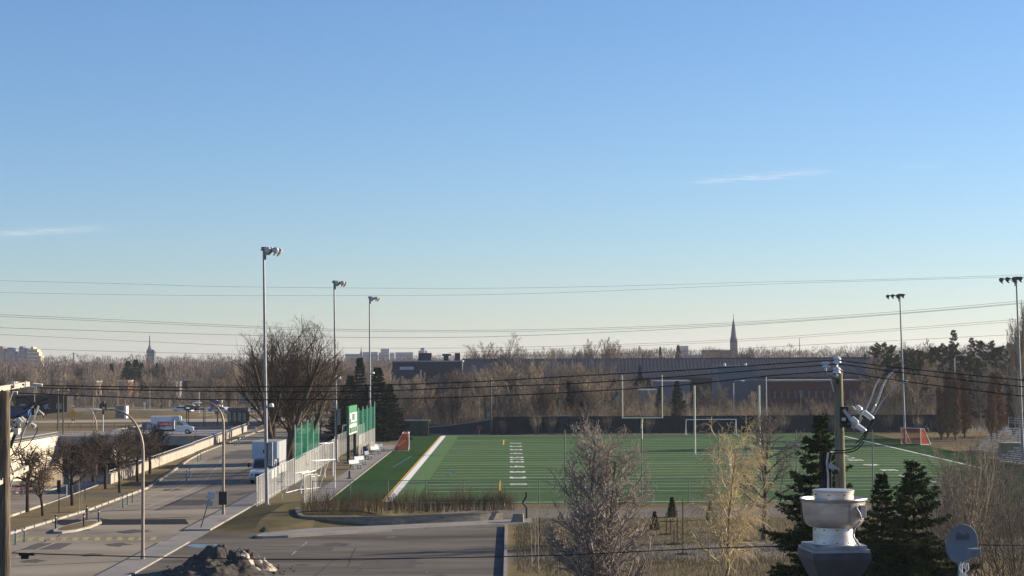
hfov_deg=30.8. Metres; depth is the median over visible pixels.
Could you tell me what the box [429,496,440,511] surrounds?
hedge shrub
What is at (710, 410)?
thicket
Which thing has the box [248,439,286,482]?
box truck
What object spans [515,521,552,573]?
dry weeds
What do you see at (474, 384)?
bare tree
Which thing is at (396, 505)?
hedge shrub
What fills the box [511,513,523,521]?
concrete post block
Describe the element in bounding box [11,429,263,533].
road kerb
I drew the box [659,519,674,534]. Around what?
tree stake
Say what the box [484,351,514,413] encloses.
bare tree
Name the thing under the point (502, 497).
hedge shrub
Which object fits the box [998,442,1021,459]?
concrete block
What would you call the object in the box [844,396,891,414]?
thicket
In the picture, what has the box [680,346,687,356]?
block
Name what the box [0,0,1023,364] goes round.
sky
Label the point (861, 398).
bare tree
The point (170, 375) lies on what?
bare tree
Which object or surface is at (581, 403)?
evergreen tree
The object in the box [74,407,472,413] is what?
distant car park
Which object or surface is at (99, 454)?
median tree
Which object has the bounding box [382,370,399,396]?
bare tree
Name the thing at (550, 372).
bare tree
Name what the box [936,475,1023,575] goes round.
leafless bush
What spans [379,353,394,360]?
city block
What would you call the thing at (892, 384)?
bare tree
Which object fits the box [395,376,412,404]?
bare tree
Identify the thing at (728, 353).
block
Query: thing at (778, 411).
bare tree
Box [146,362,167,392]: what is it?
bare tree
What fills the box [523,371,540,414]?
bare tree
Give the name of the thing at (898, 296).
floodlight pole
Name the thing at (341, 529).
walkway
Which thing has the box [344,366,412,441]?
evergreen tree
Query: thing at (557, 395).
bare tree
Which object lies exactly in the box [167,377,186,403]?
bare tree
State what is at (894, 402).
bare tree
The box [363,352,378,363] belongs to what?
city block
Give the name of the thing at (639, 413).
thicket
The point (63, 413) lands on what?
utility pole
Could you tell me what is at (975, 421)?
undergrowth
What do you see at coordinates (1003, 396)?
bare tree
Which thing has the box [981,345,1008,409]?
pine tree
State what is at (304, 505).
hedge shrub
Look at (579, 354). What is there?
bare tree
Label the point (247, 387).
bare tree
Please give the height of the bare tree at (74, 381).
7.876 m
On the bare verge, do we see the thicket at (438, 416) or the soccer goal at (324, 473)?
the soccer goal at (324, 473)
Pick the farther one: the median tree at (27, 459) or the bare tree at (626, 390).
the bare tree at (626, 390)
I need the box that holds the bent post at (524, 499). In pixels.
[522,492,527,518]
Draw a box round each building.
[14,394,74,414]
[391,353,463,409]
[711,363,764,411]
[763,379,860,413]
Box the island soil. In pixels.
[58,521,95,529]
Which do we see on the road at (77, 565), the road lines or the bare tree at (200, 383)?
the road lines
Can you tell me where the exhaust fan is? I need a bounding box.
[797,488,871,575]
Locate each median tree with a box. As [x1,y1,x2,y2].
[10,442,63,511]
[11,454,54,515]
[40,436,108,505]
[68,432,104,481]
[81,429,139,488]
[90,427,139,492]
[113,424,167,481]
[116,428,145,466]
[132,423,173,473]
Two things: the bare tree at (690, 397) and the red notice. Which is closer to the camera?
the red notice
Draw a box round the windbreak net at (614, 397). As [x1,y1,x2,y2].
[600,391,621,409]
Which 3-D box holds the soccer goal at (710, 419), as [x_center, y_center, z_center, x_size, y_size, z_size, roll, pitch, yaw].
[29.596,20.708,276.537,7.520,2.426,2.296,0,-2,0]
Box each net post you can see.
[564,429,565,505]
[641,429,642,504]
[718,429,719,500]
[795,429,796,493]
[871,429,873,489]
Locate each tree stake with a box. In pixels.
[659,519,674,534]
[665,530,680,544]
[675,500,688,554]
[677,518,683,543]
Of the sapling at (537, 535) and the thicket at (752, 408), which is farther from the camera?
the thicket at (752, 408)
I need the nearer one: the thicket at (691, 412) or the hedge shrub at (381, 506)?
the hedge shrub at (381, 506)
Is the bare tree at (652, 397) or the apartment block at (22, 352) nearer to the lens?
the bare tree at (652, 397)
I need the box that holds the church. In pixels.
[683,314,740,357]
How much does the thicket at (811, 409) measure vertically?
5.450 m
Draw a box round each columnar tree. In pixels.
[934,370,956,437]
[934,386,948,439]
[947,377,963,439]
[955,369,975,437]
[984,380,998,438]
[985,370,1008,437]
[1003,363,1019,435]
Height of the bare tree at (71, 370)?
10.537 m
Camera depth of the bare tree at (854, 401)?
325.05 m
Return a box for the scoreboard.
[344,405,357,463]
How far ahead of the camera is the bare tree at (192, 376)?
520.51 m
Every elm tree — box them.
[226,316,348,474]
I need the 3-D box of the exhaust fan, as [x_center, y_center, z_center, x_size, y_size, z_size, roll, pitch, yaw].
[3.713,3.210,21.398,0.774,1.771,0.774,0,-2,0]
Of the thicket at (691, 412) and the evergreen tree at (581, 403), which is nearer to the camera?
the thicket at (691, 412)
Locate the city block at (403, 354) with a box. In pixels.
[395,352,413,360]
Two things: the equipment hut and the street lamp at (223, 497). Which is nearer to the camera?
the street lamp at (223, 497)
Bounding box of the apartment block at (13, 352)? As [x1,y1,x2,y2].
[5,347,17,371]
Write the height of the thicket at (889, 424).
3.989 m
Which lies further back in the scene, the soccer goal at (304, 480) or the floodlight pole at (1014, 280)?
the floodlight pole at (1014, 280)
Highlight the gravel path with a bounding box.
[441,506,1023,561]
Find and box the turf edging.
[330,449,392,499]
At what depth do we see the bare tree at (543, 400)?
290.27 m
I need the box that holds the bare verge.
[261,441,388,503]
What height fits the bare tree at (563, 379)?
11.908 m
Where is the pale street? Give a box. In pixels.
[23,417,328,422]
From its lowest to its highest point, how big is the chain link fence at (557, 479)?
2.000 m
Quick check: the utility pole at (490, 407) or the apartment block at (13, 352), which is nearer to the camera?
the utility pole at (490, 407)
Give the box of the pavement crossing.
[165,531,209,541]
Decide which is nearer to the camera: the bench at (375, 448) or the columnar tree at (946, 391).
the bench at (375, 448)
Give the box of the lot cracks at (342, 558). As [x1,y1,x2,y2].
[277,544,410,575]
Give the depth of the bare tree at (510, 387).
295.24 m
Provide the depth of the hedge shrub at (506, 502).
134.35 m
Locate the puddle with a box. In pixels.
[187,544,217,547]
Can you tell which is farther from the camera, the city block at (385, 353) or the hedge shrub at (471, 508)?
the city block at (385, 353)
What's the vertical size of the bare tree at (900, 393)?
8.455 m
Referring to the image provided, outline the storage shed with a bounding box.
[653,380,690,410]
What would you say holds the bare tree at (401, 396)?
on the ground
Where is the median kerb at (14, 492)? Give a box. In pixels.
[10,484,97,494]
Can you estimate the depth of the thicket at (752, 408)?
290.33 m
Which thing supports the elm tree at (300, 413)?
on the ground
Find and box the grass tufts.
[513,515,1023,564]
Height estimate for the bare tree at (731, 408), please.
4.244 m
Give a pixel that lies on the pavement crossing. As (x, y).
(190, 536)
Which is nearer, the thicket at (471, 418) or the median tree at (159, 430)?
the median tree at (159, 430)
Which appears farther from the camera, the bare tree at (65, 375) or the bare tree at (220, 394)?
the bare tree at (65, 375)
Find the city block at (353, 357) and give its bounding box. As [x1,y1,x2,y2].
[345,354,359,367]
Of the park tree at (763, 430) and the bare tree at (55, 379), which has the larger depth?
the bare tree at (55, 379)
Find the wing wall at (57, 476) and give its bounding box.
[37,461,61,486]
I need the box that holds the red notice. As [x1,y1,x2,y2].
[477,425,481,434]
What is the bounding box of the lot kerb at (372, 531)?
[255,523,502,538]
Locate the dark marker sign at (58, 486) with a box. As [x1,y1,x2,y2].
[57,480,60,512]
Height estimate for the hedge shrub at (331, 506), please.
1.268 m
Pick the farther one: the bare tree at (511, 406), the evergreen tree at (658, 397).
the evergreen tree at (658, 397)
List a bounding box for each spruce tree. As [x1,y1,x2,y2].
[758,411,873,575]
[855,471,910,575]
[864,458,980,575]
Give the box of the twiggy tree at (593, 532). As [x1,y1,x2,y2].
[538,404,658,575]
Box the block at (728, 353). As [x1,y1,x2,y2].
[701,350,732,357]
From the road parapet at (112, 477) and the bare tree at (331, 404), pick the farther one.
the bare tree at (331, 404)
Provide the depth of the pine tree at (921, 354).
328.93 m
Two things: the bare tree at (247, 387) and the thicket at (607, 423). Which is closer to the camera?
the thicket at (607, 423)
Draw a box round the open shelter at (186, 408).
[182,406,206,424]
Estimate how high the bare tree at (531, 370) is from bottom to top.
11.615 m
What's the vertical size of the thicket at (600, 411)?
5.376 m
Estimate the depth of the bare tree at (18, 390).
445.70 m
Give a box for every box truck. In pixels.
[147,416,196,433]
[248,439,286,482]
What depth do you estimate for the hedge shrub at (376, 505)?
133.10 m
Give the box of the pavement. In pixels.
[96,466,319,575]
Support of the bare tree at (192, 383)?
on the ground
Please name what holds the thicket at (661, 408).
on the ground
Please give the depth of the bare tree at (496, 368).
328.22 m
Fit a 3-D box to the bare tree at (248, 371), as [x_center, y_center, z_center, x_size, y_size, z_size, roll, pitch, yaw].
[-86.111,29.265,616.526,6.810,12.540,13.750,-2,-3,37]
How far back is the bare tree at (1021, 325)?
250.17 m
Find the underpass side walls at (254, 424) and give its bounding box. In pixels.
[47,422,262,503]
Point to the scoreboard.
(351, 421)
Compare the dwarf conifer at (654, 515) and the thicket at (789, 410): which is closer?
the dwarf conifer at (654, 515)
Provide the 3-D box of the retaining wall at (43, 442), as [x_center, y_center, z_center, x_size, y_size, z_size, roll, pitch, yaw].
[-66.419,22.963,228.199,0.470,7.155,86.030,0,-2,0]
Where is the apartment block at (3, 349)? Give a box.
[0,346,6,366]
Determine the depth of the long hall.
428.74 m
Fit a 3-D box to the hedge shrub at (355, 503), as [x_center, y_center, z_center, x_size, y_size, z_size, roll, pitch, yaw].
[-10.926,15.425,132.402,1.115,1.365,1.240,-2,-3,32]
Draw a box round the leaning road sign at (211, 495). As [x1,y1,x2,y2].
[200,492,215,527]
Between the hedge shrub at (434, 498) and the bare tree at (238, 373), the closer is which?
the hedge shrub at (434, 498)
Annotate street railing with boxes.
[59,422,250,428]
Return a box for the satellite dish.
[946,524,980,575]
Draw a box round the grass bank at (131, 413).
[35,410,214,417]
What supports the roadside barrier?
on the road bridge
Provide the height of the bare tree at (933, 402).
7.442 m
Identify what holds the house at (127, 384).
on the ground
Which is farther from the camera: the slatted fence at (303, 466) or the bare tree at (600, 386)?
the bare tree at (600, 386)
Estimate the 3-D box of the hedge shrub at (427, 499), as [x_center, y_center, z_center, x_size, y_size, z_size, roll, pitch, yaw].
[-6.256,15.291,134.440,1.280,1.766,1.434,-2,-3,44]
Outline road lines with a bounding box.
[16,457,221,556]
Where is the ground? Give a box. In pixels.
[3,360,1023,575]
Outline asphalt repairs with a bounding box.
[20,500,416,567]
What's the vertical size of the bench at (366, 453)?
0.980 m
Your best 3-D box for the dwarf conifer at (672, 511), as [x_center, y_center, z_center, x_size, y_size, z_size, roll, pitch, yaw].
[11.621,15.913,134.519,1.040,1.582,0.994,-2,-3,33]
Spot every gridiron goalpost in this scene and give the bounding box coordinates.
[622,375,662,438]
[693,385,760,491]
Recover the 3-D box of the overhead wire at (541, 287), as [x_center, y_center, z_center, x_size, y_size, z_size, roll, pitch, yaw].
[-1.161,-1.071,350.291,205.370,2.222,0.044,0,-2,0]
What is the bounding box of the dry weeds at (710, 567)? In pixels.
[545,552,947,575]
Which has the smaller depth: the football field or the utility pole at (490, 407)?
the football field
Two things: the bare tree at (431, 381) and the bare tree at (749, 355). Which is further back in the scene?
the bare tree at (749, 355)
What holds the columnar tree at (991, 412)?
on the ground
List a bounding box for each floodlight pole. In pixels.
[260,247,281,504]
[332,281,346,461]
[368,296,379,442]
[886,294,907,443]
[999,277,1023,464]
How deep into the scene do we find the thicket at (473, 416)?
295.61 m
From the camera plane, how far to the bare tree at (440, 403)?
296.19 m
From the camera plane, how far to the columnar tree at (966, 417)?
263.25 m
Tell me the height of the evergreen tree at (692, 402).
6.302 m
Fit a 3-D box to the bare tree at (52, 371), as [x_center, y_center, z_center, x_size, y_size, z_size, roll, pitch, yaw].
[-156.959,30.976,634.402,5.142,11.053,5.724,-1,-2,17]
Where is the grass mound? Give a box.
[209,501,443,532]
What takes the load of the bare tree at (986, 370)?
on the ground
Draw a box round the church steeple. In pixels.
[146,335,155,364]
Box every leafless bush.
[905,495,977,561]
[917,424,1023,537]
[922,463,1003,562]
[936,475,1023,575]
[956,467,1023,575]
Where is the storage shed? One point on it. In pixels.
(667, 392)
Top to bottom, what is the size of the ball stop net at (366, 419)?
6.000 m
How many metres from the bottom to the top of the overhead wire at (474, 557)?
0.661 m
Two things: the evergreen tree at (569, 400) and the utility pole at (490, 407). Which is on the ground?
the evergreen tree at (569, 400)
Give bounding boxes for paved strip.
[304,445,394,500]
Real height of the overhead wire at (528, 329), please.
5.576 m
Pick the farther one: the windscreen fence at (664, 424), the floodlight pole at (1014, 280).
the windscreen fence at (664, 424)
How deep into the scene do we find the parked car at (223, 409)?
398.23 m
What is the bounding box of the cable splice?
[19,553,34,558]
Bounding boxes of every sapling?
[527,506,534,568]
[533,495,539,554]
[534,501,541,567]
[693,511,700,565]
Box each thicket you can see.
[399,400,414,419]
[421,404,451,423]
[431,408,458,423]
[456,409,476,422]
[463,404,488,421]
[464,410,487,421]
[472,407,504,419]
[511,404,540,416]
[529,405,556,416]
[529,413,541,434]
[530,400,565,415]
[543,418,556,434]
[558,400,581,415]
[590,400,618,415]
[598,411,612,433]
[614,403,641,415]
[629,401,672,415]
[642,400,676,415]
[643,416,656,433]
[675,400,699,415]
[677,406,705,415]
[678,402,712,415]
[697,403,724,415]
[723,399,745,415]
[726,405,750,415]
[734,400,774,414]
[741,397,774,414]
[770,401,794,414]
[776,402,808,414]
[776,413,792,432]
[784,403,817,414]
[802,398,830,414]
[818,399,833,414]
[831,399,866,414]
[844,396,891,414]
[863,399,900,414]
[881,410,893,432]
[913,416,923,427]
[917,398,935,414]
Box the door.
[417,423,422,434]
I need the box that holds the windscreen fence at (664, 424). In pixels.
[493,414,937,433]
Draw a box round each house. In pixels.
[80,381,101,398]
[116,380,132,395]
[182,380,206,394]
[638,389,655,413]
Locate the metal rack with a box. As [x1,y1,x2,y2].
[282,486,306,498]
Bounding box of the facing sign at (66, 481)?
[63,474,69,497]
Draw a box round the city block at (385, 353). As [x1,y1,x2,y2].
[381,349,389,362]
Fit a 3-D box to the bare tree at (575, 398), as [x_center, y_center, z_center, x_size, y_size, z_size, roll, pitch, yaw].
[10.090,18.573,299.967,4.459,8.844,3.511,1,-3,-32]
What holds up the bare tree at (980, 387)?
on the ground
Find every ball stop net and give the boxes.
[294,418,318,483]
[358,401,374,453]
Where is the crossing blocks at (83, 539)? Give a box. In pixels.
[16,537,155,540]
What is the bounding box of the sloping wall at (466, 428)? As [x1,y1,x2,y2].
[429,415,569,433]
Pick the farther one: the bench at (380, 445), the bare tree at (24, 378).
the bare tree at (24, 378)
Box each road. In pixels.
[10,455,135,503]
[11,428,330,575]
[11,504,47,513]
[16,426,1020,437]
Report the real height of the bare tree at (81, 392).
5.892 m
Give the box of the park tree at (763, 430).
[718,411,817,539]
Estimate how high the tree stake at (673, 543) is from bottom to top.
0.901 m
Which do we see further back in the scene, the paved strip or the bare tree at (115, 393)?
the bare tree at (115, 393)
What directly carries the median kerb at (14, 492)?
on the underpass road at (48, 496)
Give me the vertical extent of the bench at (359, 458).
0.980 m
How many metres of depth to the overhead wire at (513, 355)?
349.75 m
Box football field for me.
[331,433,1023,503]
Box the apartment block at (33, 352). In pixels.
[25,347,43,371]
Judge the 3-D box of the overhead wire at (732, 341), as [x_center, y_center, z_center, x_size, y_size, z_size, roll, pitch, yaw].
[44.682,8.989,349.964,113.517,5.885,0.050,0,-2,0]
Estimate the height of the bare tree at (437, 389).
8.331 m
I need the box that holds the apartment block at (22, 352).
[16,346,28,369]
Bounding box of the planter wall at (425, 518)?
[295,433,502,525]
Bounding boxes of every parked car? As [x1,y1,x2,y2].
[172,406,193,411]
[213,407,228,413]
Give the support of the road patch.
on the road at (77, 565)
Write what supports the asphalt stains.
on the parking lot
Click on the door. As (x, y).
(419, 425)
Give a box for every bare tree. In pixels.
[0,374,7,385]
[7,369,22,381]
[7,380,23,405]
[10,361,35,381]
[17,374,29,394]
[22,379,37,394]
[30,370,43,392]
[36,373,60,393]
[37,377,54,394]
[46,364,60,386]
[58,372,71,393]
[59,370,91,401]
[59,382,66,393]
[67,366,75,380]
[68,376,82,401]
[68,380,78,402]
[72,362,87,385]
[78,382,91,400]
[86,372,97,407]
[93,367,105,382]
[95,378,102,399]
[96,379,108,401]
[103,369,115,398]
[109,387,119,398]
[110,371,117,391]
[115,374,134,404]
[130,381,137,400]
[135,376,142,393]
[141,373,156,408]
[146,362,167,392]
[149,372,162,397]
[153,373,172,408]
[163,367,174,385]
[163,370,173,395]
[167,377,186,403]
[169,391,176,403]
[182,386,197,403]
[183,365,192,379]
[186,371,198,388]
[187,378,199,404]
[192,364,207,379]
[196,376,207,404]
[197,382,207,407]
[202,368,216,395]
[205,376,232,424]
[206,358,231,390]
[215,372,230,388]
[216,377,226,398]
[219,358,235,382]
[223,382,232,406]
[227,366,242,396]
[230,380,239,406]
[239,378,255,406]
[240,358,261,381]
[296,378,318,423]
[317,390,334,437]
[326,393,337,419]
[338,367,347,386]
[342,367,357,387]
[357,373,371,384]
[358,361,382,377]
[380,364,388,381]
[380,376,414,414]
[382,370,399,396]
[388,386,405,411]
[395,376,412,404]
[399,388,425,419]
[400,382,437,419]
[408,374,424,399]
[413,372,425,394]
[414,388,426,419]
[419,376,444,415]
[422,382,437,421]
[424,381,443,417]
[427,373,440,412]
[434,384,471,423]
[436,390,448,422]
[437,380,450,409]
[438,367,466,400]
[442,386,464,423]
[446,370,474,421]
[454,369,467,386]
[459,368,481,410]
[459,388,471,421]
[461,369,499,417]
[461,371,474,420]
[465,332,526,358]
[467,385,488,420]
[471,366,490,408]
[475,344,497,358]
[476,373,496,419]
[479,368,502,408]
[481,374,526,417]
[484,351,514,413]
[487,361,505,413]
[493,350,530,381]
[494,362,514,416]
[496,369,530,416]
[501,359,542,411]
[501,371,538,416]
[511,378,533,416]
[519,360,544,409]
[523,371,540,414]
[526,361,545,401]
[529,357,548,391]
[529,379,557,415]
[536,369,557,411]
[538,347,561,358]
[541,360,561,383]
[546,357,578,408]
[549,379,566,414]
[551,359,579,411]
[554,377,571,411]
[555,339,595,358]
[558,361,583,388]
[562,376,585,415]
[575,362,591,393]
[575,378,599,415]
[581,339,601,357]
[581,368,601,398]
[582,368,604,415]
[589,383,614,415]
[590,358,605,389]
[592,371,611,412]
[597,361,619,399]
[598,337,623,357]
[602,386,621,415]
[605,378,632,414]
[613,374,631,402]
[615,340,653,357]
[615,388,627,414]
[621,371,637,392]
[623,378,642,415]
[623,396,638,415]
[635,395,648,415]
[635,400,653,415]
[637,346,654,357]
[647,388,656,414]
[660,394,667,410]
[663,403,671,415]
[680,393,690,409]
[685,391,700,404]
[696,390,703,405]
[697,378,730,415]
[710,399,722,415]
[711,349,729,357]
[727,399,733,414]
[733,346,754,357]
[738,402,747,412]
[748,391,757,408]
[772,406,791,414]
[805,397,813,414]
[813,404,821,414]
[826,401,833,414]
[846,393,858,413]
[853,388,870,410]
[853,392,866,414]
[858,372,889,408]
[862,354,885,403]
[865,393,883,414]
[881,376,898,411]
[881,394,890,413]
[884,375,899,412]
[885,388,901,414]
[890,379,912,411]
[894,378,915,411]
[895,395,910,414]
[898,366,926,414]
[914,338,936,369]
[915,359,937,413]
[920,387,935,414]
[928,369,943,413]
[932,363,948,391]
[932,383,942,414]
[968,371,988,425]
[974,363,1001,394]
[976,360,995,397]
[976,365,988,419]
[984,378,1006,409]
[1001,323,1023,441]
[1003,301,1023,432]
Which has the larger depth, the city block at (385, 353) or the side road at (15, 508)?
the city block at (385, 353)
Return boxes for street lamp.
[70,406,97,482]
[90,409,144,558]
[193,402,226,513]
[733,380,743,411]
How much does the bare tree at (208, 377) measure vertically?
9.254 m
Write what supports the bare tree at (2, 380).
on the ground
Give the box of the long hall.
[462,357,880,409]
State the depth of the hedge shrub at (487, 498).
134.47 m
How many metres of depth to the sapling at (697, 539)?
102.70 m
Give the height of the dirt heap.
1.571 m
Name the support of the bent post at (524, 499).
on the ground
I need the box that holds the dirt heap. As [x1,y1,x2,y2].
[149,544,295,575]
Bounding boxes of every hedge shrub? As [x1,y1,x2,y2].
[299,493,311,511]
[300,500,309,514]
[304,487,323,510]
[304,488,318,510]
[305,501,316,514]
[313,488,329,510]
[316,496,325,513]
[325,487,338,510]
[326,498,336,512]
[328,497,339,512]
[338,492,351,509]
[339,493,351,510]
[341,500,350,513]
[342,496,357,512]
[347,486,365,509]
[352,496,364,513]
[354,487,373,509]
[365,494,379,511]
[368,491,381,510]
[370,496,382,512]
[375,492,391,510]
[377,498,386,513]
[381,501,391,513]
[390,494,403,513]
[391,492,404,510]
[396,488,410,510]
[399,498,410,512]
[400,488,415,510]
[405,494,420,512]
[408,486,426,510]
[417,488,432,510]
[421,497,429,511]
[422,492,438,510]
[428,487,442,510]
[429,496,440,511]
[436,499,443,511]
[440,494,453,511]
[443,496,453,511]
[445,486,459,510]
[450,497,460,511]
[453,494,465,510]
[456,488,471,510]
[461,486,476,509]
[461,495,473,510]
[464,493,477,510]
[478,487,493,510]
[483,486,500,510]
[488,486,506,510]
[495,487,512,509]
[502,491,514,507]
[505,494,517,510]
[506,491,518,509]
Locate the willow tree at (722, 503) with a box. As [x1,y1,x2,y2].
[679,414,787,575]
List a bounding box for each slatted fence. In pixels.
[256,431,364,506]
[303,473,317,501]
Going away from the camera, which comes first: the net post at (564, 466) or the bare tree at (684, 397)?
the net post at (564, 466)
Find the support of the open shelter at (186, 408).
on the ground
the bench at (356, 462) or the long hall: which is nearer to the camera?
the bench at (356, 462)
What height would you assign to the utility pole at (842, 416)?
11.562 m
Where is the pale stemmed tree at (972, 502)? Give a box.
[915,420,1023,575]
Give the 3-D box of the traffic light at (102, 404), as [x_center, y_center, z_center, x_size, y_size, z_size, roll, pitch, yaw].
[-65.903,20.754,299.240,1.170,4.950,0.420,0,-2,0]
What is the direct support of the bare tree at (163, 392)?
on the ground
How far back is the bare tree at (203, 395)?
446.51 m
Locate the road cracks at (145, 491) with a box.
[11,459,286,552]
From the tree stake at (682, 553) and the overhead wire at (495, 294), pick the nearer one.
the tree stake at (682, 553)
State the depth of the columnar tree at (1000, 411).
260.95 m
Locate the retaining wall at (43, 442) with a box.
[10,432,58,481]
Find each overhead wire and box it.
[0,276,1023,295]
[0,300,1023,330]
[0,302,1023,331]
[0,319,1016,347]
[7,335,997,355]
[12,544,1023,559]
[18,371,832,399]
[21,303,1022,337]
[30,275,1006,287]
[37,365,822,391]
[43,360,833,387]
[449,321,1014,352]
[828,364,1023,386]
[839,360,1023,380]
[841,371,1023,396]
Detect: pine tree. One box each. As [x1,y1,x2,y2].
[861,342,903,414]
[877,354,906,414]
[894,347,918,379]
[897,356,934,414]
[909,350,943,413]
[925,346,948,411]
[934,343,965,380]
[948,329,960,366]
[951,350,984,414]
[967,338,977,410]
[970,340,1002,414]
[970,358,986,418]
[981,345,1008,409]
[994,343,1015,407]
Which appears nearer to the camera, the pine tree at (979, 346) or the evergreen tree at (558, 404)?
the evergreen tree at (558, 404)
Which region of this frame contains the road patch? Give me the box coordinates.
[46,519,187,524]
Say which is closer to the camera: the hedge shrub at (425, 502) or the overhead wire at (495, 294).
the hedge shrub at (425, 502)
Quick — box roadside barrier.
[129,427,255,429]
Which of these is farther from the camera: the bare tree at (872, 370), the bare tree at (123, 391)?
the bare tree at (123, 391)
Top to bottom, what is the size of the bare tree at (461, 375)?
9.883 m
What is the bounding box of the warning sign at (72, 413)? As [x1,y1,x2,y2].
[69,410,76,422]
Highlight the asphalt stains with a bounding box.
[20,488,445,575]
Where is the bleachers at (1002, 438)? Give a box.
[971,417,1023,451]
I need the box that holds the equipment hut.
[404,420,430,435]
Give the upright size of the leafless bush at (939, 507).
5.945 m
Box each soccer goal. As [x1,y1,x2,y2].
[285,470,315,492]
[299,459,335,490]
[311,442,333,477]
[392,432,409,450]
[685,419,736,434]
[901,427,930,444]
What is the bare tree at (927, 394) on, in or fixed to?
on the ground
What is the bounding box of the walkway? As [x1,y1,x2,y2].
[255,518,531,537]
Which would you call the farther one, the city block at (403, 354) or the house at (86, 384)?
the city block at (403, 354)
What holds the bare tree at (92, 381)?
on the ground
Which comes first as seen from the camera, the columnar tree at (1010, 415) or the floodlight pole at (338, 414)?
the floodlight pole at (338, 414)
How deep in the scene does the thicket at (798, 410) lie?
298.30 m
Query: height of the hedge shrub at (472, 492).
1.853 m
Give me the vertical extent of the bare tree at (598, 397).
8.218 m
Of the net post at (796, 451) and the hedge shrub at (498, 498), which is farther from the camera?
the net post at (796, 451)
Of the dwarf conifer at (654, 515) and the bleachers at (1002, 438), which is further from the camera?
the bleachers at (1002, 438)
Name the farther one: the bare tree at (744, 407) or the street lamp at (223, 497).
the bare tree at (744, 407)
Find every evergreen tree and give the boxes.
[104,363,115,388]
[115,361,145,392]
[131,359,146,391]
[139,362,150,391]
[323,384,348,433]
[329,375,360,437]
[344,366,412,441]
[346,384,381,438]
[348,357,366,413]
[379,383,411,436]
[550,387,563,414]
[562,381,577,415]
[578,387,590,415]
[635,365,643,398]
[654,388,664,415]
[668,380,689,415]
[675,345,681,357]
[688,392,699,413]
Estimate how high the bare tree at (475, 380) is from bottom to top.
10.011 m
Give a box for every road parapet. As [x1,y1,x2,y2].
[107,442,194,483]
[192,429,230,451]
[230,424,246,436]
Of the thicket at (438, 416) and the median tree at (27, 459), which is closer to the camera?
the median tree at (27, 459)
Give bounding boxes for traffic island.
[53,520,101,533]
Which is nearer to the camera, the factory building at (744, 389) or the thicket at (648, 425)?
the thicket at (648, 425)
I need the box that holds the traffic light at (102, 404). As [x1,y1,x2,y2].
[100,401,106,431]
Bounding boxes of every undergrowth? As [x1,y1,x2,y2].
[10,388,382,407]
[398,404,1020,430]
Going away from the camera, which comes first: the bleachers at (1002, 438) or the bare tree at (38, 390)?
the bleachers at (1002, 438)
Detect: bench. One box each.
[348,459,361,468]
[354,456,366,465]
[364,451,371,459]
[370,446,381,454]
[374,444,384,451]
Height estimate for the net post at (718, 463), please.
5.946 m
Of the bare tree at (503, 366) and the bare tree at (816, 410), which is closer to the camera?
the bare tree at (816, 410)
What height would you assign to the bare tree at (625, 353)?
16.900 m
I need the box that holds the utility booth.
[115,405,128,417]
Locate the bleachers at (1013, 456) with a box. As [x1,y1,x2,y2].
[997,446,1023,464]
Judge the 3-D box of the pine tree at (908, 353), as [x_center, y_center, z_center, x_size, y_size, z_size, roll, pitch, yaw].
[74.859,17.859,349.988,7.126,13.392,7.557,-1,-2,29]
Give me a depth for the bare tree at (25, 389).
453.64 m
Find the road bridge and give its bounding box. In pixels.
[58,428,258,462]
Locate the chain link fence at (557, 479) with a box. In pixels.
[312,476,1022,504]
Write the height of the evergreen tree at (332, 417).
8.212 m
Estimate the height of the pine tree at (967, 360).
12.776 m
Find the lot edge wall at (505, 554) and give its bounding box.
[503,524,507,575]
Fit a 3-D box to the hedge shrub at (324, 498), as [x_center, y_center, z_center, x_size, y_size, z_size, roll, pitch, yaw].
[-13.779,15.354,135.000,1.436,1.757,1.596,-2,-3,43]
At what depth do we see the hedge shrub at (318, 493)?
134.43 m
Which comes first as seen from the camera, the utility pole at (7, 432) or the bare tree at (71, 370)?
the utility pole at (7, 432)
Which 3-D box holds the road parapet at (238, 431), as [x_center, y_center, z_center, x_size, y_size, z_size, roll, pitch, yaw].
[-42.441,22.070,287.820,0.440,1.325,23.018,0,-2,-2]
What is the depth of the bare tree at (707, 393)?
311.03 m
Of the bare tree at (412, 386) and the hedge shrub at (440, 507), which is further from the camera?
the bare tree at (412, 386)
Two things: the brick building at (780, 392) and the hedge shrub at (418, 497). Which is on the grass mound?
the hedge shrub at (418, 497)
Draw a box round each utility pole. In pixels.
[0,381,49,575]
[57,378,58,429]
[58,389,68,433]
[490,379,491,433]
[765,377,766,414]
[820,356,900,488]
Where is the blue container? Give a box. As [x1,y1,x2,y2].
[10,406,33,418]
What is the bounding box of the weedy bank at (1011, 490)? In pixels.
[941,462,1023,537]
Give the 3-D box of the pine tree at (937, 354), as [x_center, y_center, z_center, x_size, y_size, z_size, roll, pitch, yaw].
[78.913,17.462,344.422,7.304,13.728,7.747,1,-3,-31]
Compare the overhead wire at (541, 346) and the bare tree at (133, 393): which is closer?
the overhead wire at (541, 346)
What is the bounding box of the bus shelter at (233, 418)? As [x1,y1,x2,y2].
[227,407,249,425]
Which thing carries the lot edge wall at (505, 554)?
on the ground
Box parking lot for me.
[133,525,503,575]
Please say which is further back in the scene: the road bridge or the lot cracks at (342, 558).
the road bridge
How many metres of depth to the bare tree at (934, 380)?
310.82 m
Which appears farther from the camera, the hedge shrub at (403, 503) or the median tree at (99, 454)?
the median tree at (99, 454)
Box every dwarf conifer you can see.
[649,511,659,529]
[665,497,677,516]
[705,501,716,519]

